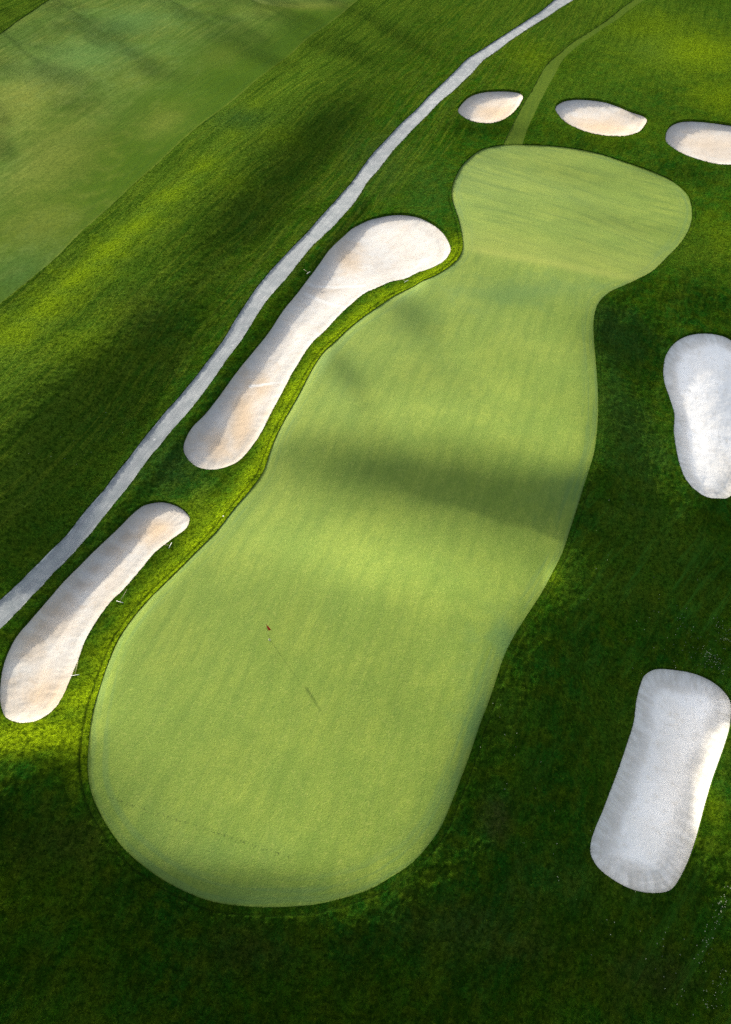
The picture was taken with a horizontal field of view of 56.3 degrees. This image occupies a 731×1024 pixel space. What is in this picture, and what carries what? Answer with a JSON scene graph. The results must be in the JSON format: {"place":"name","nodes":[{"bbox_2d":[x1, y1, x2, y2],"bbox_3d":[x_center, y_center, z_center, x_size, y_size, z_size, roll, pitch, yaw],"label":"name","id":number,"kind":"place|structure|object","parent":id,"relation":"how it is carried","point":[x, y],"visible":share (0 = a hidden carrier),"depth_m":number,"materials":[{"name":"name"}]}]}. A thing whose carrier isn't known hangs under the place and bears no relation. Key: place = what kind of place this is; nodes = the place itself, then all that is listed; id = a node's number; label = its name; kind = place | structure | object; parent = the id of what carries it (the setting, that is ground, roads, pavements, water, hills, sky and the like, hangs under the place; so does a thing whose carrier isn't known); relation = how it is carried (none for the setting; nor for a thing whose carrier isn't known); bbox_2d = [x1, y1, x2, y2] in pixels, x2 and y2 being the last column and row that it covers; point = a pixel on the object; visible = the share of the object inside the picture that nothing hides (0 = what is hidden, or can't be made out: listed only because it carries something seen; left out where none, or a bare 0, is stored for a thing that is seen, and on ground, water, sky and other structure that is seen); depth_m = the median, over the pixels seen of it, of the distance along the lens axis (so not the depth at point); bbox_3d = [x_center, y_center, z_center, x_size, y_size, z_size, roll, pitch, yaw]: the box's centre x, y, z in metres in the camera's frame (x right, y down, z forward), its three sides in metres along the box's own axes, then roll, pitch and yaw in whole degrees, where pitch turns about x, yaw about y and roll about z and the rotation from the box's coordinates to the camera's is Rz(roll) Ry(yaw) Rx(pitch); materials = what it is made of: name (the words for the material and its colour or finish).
{"place":"outdoors","nodes":[
{"label":"outdoors","id":0,"kind":"place"},
{"bbox_2d":[0,0,572,627],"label":"path","id":1,"kind":"structure","parent":0,"point":[22,592],"depth_m":69.83,"materials":[{"name":"grey concrete"}]},
{"bbox_2d":[0,0,730,1023],"bbox_3d":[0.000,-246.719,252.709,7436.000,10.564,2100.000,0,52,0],"label":"ground","id":2,"kind":"structure","parent":0,"point":[120,314],"depth_m":57.80,"materials":[{"name":"green plant"}]},
{"bbox_2d":[0,502,189,722],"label":"sand bunker","id":3,"kind":"object","parent":2,"relation":"on","point":[42,657],"visible":1,"depth_m":54.03},
{"bbox_2d":[0,0,356,302],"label":"fairway","id":4,"kind":"structure","parent":2,"relation":"on","point":[105,105],"depth_m":108.50,"materials":[{"name":"green plant"}]},
{"bbox_2d":[253,0,353,7],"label":"putting green","id":5,"kind":"object","parent":4,"relation":"on","point":[301,3],"visible":1,"depth_m":137.23,"materials":[{"name":"green plant"}]},
{"bbox_2d":[184,215,450,469],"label":"sand bunker","id":6,"kind":"object","parent":2,"relation":"on","point":[356,262],"visible":0.97,"depth_m":74.58},
{"bbox_2d":[0,0,730,907],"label":"grass fringe","id":7,"kind":"object","parent":2,"relation":"on","point":[368,312],"depth_m":78.22,"materials":[{"name":"green plant"}]},
{"bbox_2d":[88,145,691,906],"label":"putting green","id":8,"kind":"object","parent":2,"relation":"on","point":[380,551],"visible":1,"depth_m":53.70,"materials":[{"name":"green plant"}]},
{"bbox_2d":[458,92,522,122],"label":"sand bunker","id":9,"kind":"object","parent":2,"relation":"on","point":[489,107],"visible":0.91,"depth_m":109.97},
{"bbox_2d":[503,0,642,144],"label":"walkway","id":10,"kind":"structure","parent":2,"relation":"on","point":[519,127],"depth_m":114.05,"materials":[{"name":"green plant"}]},
{"bbox_2d":[556,100,646,135],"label":"sand bunker","id":11,"kind":"object","parent":2,"relation":"on","point":[600,118],"visible":0.91,"depth_m":107.51},
{"bbox_2d":[590,669,730,892],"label":"sand bunker","id":12,"kind":"object","parent":2,"relation":"on","point":[645,833],"visible":0.99,"depth_m":49.26},
{"bbox_2d":[663,334,730,498],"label":"sand bunker","id":13,"kind":"object","parent":2,"relation":"on","point":[697,373],"visible":0.97,"depth_m":70.00},
{"bbox_2d":[665,122,730,164],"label":"sand bunker","id":14,"kind":"object","parent":2,"relation":"on","point":[708,142],"visible":0.88,"depth_m":103.07}
]}

